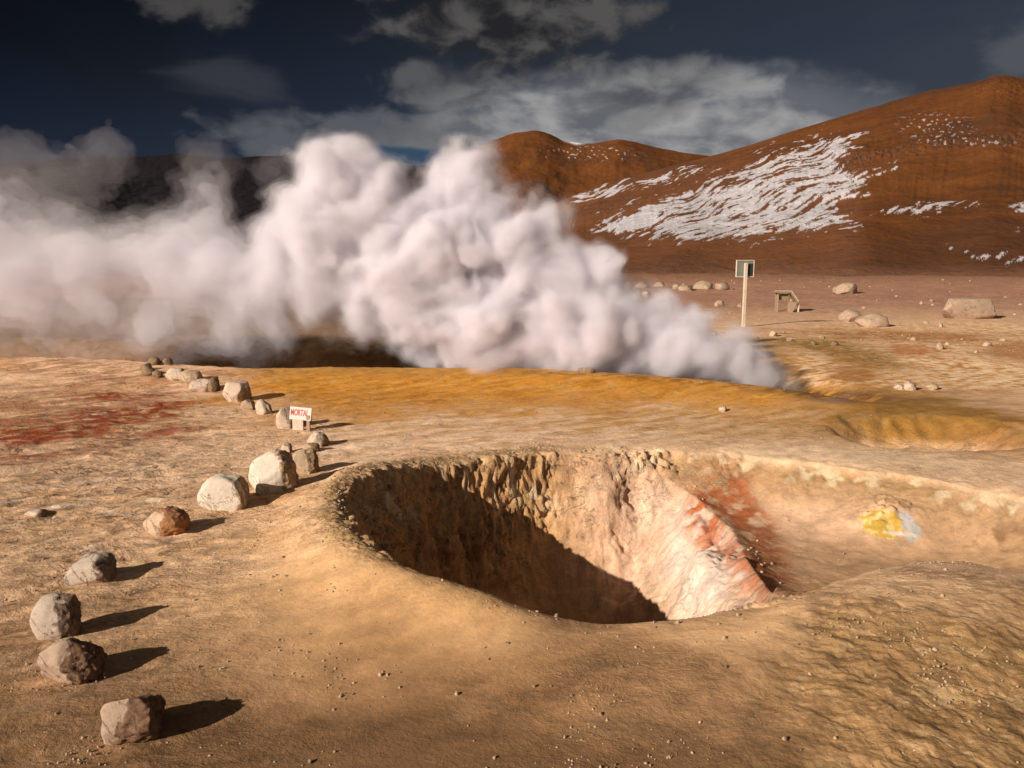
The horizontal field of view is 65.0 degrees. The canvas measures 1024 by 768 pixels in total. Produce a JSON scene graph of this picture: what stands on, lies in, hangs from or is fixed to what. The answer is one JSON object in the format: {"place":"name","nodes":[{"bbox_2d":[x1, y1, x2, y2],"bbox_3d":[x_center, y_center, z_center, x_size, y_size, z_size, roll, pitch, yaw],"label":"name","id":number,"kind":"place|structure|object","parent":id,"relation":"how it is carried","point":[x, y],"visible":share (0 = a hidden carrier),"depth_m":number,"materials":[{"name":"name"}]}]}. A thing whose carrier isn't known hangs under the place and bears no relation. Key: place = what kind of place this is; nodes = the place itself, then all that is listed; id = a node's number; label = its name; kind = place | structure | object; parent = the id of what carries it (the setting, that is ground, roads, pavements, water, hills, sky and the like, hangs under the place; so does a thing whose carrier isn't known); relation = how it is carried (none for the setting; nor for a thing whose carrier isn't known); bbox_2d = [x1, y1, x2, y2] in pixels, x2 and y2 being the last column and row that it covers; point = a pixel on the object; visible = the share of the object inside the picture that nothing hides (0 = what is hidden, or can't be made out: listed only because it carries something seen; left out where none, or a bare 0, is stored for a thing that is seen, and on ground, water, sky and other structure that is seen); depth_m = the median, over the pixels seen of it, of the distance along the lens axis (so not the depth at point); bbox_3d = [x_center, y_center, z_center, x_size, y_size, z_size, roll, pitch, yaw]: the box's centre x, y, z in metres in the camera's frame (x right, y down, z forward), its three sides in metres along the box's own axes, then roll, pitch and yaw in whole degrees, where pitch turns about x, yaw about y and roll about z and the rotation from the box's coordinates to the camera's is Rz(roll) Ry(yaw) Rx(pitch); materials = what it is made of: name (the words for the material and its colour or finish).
{"place":"outdoors","nodes":[
{"label":"outdoors","id":0,"kind":"place"},
{"bbox_2d":[0,130,708,261],"bbox_3d":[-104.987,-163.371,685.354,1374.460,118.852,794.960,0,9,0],"label":"hill","id":1,"kind":"structure","parent":0,"point":[284,208],"depth_m":557.63,"materials":[{"name":"soil"}]},
{"bbox_2d":[0,260,1023,767],"bbox_3d":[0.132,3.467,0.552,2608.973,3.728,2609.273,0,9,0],"label":"ground","id":2,"kind":"structure","parent":0,"point":[624,546],"depth_m":10.50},
{"bbox_2d":[24,509,48,516],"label":"stone","id":3,"kind":"object","parent":2,"relation":"on","point":[38,513],"visible":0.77,"depth_m":8.90,"materials":[{"name":"beige stone"}]},
{"bbox_2d":[29,592,82,639],"bbox_3d":[-3.411,1.780,6.049,0.328,0.415,0.279,0,9,0],"label":"boulder","id":4,"kind":"object","parent":2,"relation":"on","point":[55,615],"visible":0.87,"depth_m":5.94,"materials":[{"name":"beige stone"}]},
{"bbox_2d":[37,637,107,685],"bbox_3d":[-2.968,1.880,5.433,0.416,0.368,0.354,0,9,0],"label":"boulder","id":5,"kind":"object","parent":2,"relation":"on","point":[73,661],"visible":0.94,"depth_m":5.33,"materials":[{"name":"brown stone"}]},
{"bbox_2d":[64,552,116,585],"bbox_3d":[-3.719,1.652,7.128,0.401,0.319,0.341,0,9,0],"label":"boulder","id":6,"kind":"object","parent":2,"relation":"on","point":[93,568],"visible":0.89,"depth_m":6.99,"materials":[{"name":"beige stone"}]},
{"bbox_2d":[100,694,165,744],"bbox_3d":[-2.252,1.987,4.771,0.375,0.357,0.319,0,9,0],"label":"boulder","id":7,"kind":"object","parent":2,"relation":"on","point":[138,719],"visible":0.91,"depth_m":4.65,"materials":[{"name":"beige stone"}]},
{"bbox_2d":[139,363,152,370],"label":"boulder","id":8,"kind":"object","parent":2,"relation":"on","point":[142,366],"visible":0.52,"depth_m":18.46,"materials":[{"name":"brown stone"}]},
{"bbox_2d":[142,366,154,375],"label":"boulder","id":9,"kind":"object","parent":2,"relation":"on","point":[147,371],"visible":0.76,"depth_m":18.03,"materials":[{"name":"brown stone"}]},
{"bbox_2d":[147,357,160,364],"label":"boulder","id":10,"kind":"object","parent":2,"relation":"on","point":[154,361],"visible":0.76,"depth_m":19.02,"materials":[{"name":"brown stone"}]},
{"bbox_2d":[152,370,162,377],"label":"boulder","id":11,"kind":"object","parent":2,"relation":"on","point":[157,374],"visible":1,"depth_m":17.85,"materials":[{"name":"brown stone"}]},
{"bbox_2d":[143,506,190,535],"bbox_3d":[-3.609,1.444,8.413,0.473,0.352,0.402,0,9,0],"label":"boulder","id":12,"kind":"object","parent":2,"relation":"on","point":[167,520],"visible":0.91,"depth_m":8.27,"materials":[{"name":"brown stone"}]},
{"bbox_2d":[161,357,172,364],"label":"boulder","id":13,"kind":"object","parent":2,"relation":"on","point":[167,361],"visible":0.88,"depth_m":19.12,"materials":[{"name":"brown stone"}]},
{"bbox_2d":[165,368,184,379],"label":"boulder","id":14,"kind":"object","parent":2,"relation":"on","point":[172,373],"visible":0.55,"depth_m":17.61,"materials":[{"name":"beige stone"}]},
{"bbox_2d":[178,370,202,383],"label":"boulder","id":15,"kind":"object","parent":2,"relation":"on","point":[188,376],"visible":0.73,"depth_m":17.36,"materials":[{"name":"beige stone"}]},
{"bbox_2d":[188,378,208,391],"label":"boulder","id":16,"kind":"object","parent":2,"relation":"on","point":[199,385],"visible":0.81,"depth_m":16.55,"materials":[{"name":"beige stone"}]},
{"bbox_2d":[208,376,219,391],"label":"boulder","id":17,"kind":"object","parent":2,"relation":"on","point":[213,385],"visible":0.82,"depth_m":16.53,"materials":[{"name":"brown stone"}]},
{"bbox_2d":[197,473,250,510],"bbox_3d":[-3.301,1.273,9.253,0.540,0.481,0.459,0,9,0],"label":"boulder","id":18,"kind":"object","parent":2,"relation":"on","point":[224,492],"visible":0.91,"depth_m":9.05,"materials":[{"name":"beige stone"}]},
{"bbox_2d":[223,380,251,401],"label":"boulder","id":19,"kind":"object","parent":2,"relation":"on","point":[237,391],"visible":0.82,"depth_m":15.63,"materials":[{"name":"beige stone"}]},
{"bbox_2d":[240,399,254,410],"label":"boulder","id":20,"kind":"object","parent":2,"relation":"on","point":[247,405],"visible":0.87,"depth_m":14.86,"materials":[{"name":"beige stone"}]},
{"bbox_2d":[255,399,272,414],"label":"boulder","id":21,"kind":"object","parent":2,"relation":"on","point":[262,407],"visible":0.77,"depth_m":14.43,"materials":[{"name":"beige stone"}]},
{"bbox_2d":[248,449,298,493],"bbox_3d":[-2.921,1.125,9.861,0.596,0.683,0.506,0,9,0],"label":"boulder","id":22,"kind":"object","parent":2,"relation":"on","point":[272,471],"visible":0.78,"depth_m":9.67,"materials":[{"name":"beige stone"}]},
{"bbox_2d":[276,407,292,428],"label":"boulder","id":23,"kind":"object","parent":2,"relation":"on","point":[283,421],"visible":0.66,"depth_m":13.35,"materials":[{"name":"beige stone"}]},
{"bbox_2d":[281,442,291,451],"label":"boulder","id":24,"kind":"object","parent":2,"relation":"on","point":[287,446],"visible":0.71,"depth_m":11.84,"materials":[{"name":"beige stone"}]},
{"bbox_2d":[289,406,311,430],"bbox_3d":[-3.468,0.620,13.218,0.378,0.505,0.065,1,9,6],"label":"warning sign","id":25,"kind":"object","parent":2,"relation":"on","point":[298,415],"visible":0.98,"depth_m":13.19,"materials":[{"name":"white paint"}]},
{"bbox_2d":[292,448,318,473],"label":"boulder","id":26,"kind":"object","parent":2,"relation":"on","point":[306,461],"visible":0.78,"depth_m":10.63,"materials":[{"name":"beige stone"}]},
{"bbox_2d":[303,443,319,451],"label":"boulder","id":27,"kind":"object","parent":2,"relation":"on","point":[314,446],"visible":0.65,"depth_m":11.88,"materials":[{"name":"beige stone"}]},
{"bbox_2d":[307,431,328,446],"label":"boulder","id":28,"kind":"object","parent":2,"relation":"on","point":[321,439],"visible":0.67,"depth_m":12.21,"materials":[{"name":"beige stone"}]},
{"bbox_2d":[1,297,1021,765],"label":"scattered pebbles","id":29,"kind":"object","parent":2,"relation":"on","point":[479,645],"visible":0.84,"depth_m":5.68,"materials":[{"name":"brown stone"}]},
{"bbox_2d":[0,430,1023,767],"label":"surface grit","id":30,"kind":"object","parent":2,"relation":"on","point":[510,624],"visible":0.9,"depth_m":5.47,"materials":[{"name":"brown gravel"}]},
{"bbox_2d":[308,442,798,647],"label":"rim crumbs","id":31,"kind":"object","parent":2,"relation":"on","point":[556,614],"visible":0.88,"depth_m":9.16,"materials":[{"name":"brown stone"}]},
{"bbox_2d":[583,368,594,372],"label":"stone","id":32,"kind":"object","parent":2,"relation":"on","point":[589,370],"visible":0.96,"depth_m":17.76,"materials":[{"name":"beige stone"}]},
{"bbox_2d":[623,282,632,289],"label":"boulder","id":33,"kind":"object","parent":2,"relation":"on","point":[628,286],"visible":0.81,"depth_m":66.79,"materials":[{"name":"grey stone"}]},
{"bbox_2d":[627,294,639,301],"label":"boulder","id":34,"kind":"object","parent":2,"relation":"on","point":[635,298],"visible":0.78,"depth_m":49.37,"materials":[{"name":"grey stone"}]},
{"bbox_2d":[635,282,648,287],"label":"boulder","id":35,"kind":"object","parent":2,"relation":"on","point":[642,285],"visible":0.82,"depth_m":69.30,"materials":[{"name":"beige stone"}]},
{"bbox_2d":[642,291,649,296],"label":"boulder","id":36,"kind":"object","parent":2,"relation":"on","point":[645,293],"visible":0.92,"depth_m":57.16,"materials":[{"name":"beige stone"}]},
{"bbox_2d":[654,282,664,286],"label":"boulder","id":37,"kind":"object","parent":2,"relation":"on","point":[660,284],"visible":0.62,"depth_m":71.29,"materials":[{"name":"beige stone"}]},
{"bbox_2d":[678,285,692,290],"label":"boulder","id":38,"kind":"object","parent":2,"relation":"on","point":[685,287],"visible":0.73,"depth_m":66.02,"materials":[{"name":"beige stone"}]},
{"bbox_2d":[693,281,712,288],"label":"boulder","id":39,"kind":"object","parent":2,"relation":"on","point":[703,285],"visible":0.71,"depth_m":67.62,"materials":[{"name":"beige stone"}]},
{"bbox_2d":[714,282,729,289],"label":"boulder","id":40,"kind":"object","parent":2,"relation":"on","point":[722,286],"visible":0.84,"depth_m":67.37,"materials":[{"name":"beige stone"}]},
{"bbox_2d":[718,406,726,411],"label":"stone","id":41,"kind":"object","parent":2,"relation":"on","point":[722,408],"visible":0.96,"depth_m":14.64,"materials":[{"name":"beige stone"}]},
{"bbox_2d":[429,277,1021,352],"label":"plain stones","id":42,"kind":"object","parent":2,"relation":"on","point":[939,345],"visible":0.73,"depth_m":29.13,"materials":[{"name":"beige stone"}]},
{"bbox_2d":[735,260,754,326],"bbox_3d":[9.234,-3.593,31.943,0.740,2.637,0.174,-1,9,-8],"label":"sign post","id":43,"kind":"object","parent":2,"relation":"on","point":[745,269],"visible":1,"depth_m":31.82,"materials":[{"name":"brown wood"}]},
{"bbox_2d":[773,291,798,311],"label":"info board","id":44,"kind":"object","parent":2,"relation":"on","point":[791,305],"visible":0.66,"depth_m":40.64,"materials":[{"name":"wood"}]},
{"bbox_2d":[831,341,838,345],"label":"stone","id":45,"kind":"object","parent":2,"relation":"on","point":[834,343],"visible":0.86,"depth_m":25.15,"materials":[{"name":"beige stone"}]},
{"bbox_2d":[832,282,857,293],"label":"boulder","id":46,"kind":"object","parent":2,"relation":"on","point":[847,288],"visible":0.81,"depth_m":60.00,"materials":[{"name":"beige stone"}]},
{"bbox_2d":[837,310,861,321],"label":"boulder","id":47,"kind":"object","parent":2,"relation":"on","point":[848,316],"visible":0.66,"depth_m":34.77,"materials":[{"name":"beige stone"}]},
{"bbox_2d":[855,313,888,327],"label":"boulder","id":48,"kind":"object","parent":2,"relation":"on","point":[873,320],"visible":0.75,"depth_m":32.20,"materials":[{"name":"beige stone"}]},
{"bbox_2d":[893,384,903,389],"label":"stone","id":49,"kind":"object","parent":2,"relation":"on","point":[899,387],"visible":0.94,"depth_m":16.98,"materials":[{"name":"beige stone"}]},
{"bbox_2d":[904,381,916,390],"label":"stone","id":50,"kind":"object","parent":2,"relation":"on","point":[909,386],"visible":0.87,"depth_m":16.88,"materials":[{"name":"beige stone"}]},
{"bbox_2d":[927,383,938,389],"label":"stone","id":51,"kind":"object","parent":2,"relation":"on","point":[932,386],"visible":0.94,"depth_m":17.01,"materials":[{"name":"beige stone"}]},
{"bbox_2d":[942,297,995,318],"bbox_3d":[20.572,-3.300,36.507,2.367,1.284,1.420,0,9,0],"label":"boulder","id":52,"kind":"object","parent":2,"relation":"on","point":[968,308],"visible":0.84,"depth_m":35.88,"materials":[{"name":"beige stone"}]},
{"bbox_2d":[0,0,1023,165],"label":"sky","id":53,"kind":"structure","parent":0,"point":[394,82],"materials":[{"name":"blue"}]},
{"bbox_2d":[450,75,1023,276],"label":"snowy hill","id":54,"kind":"structure","parent":0,"point":[930,182],"depth_m":214.77,"materials":[{"name":"soil"}]}
]}

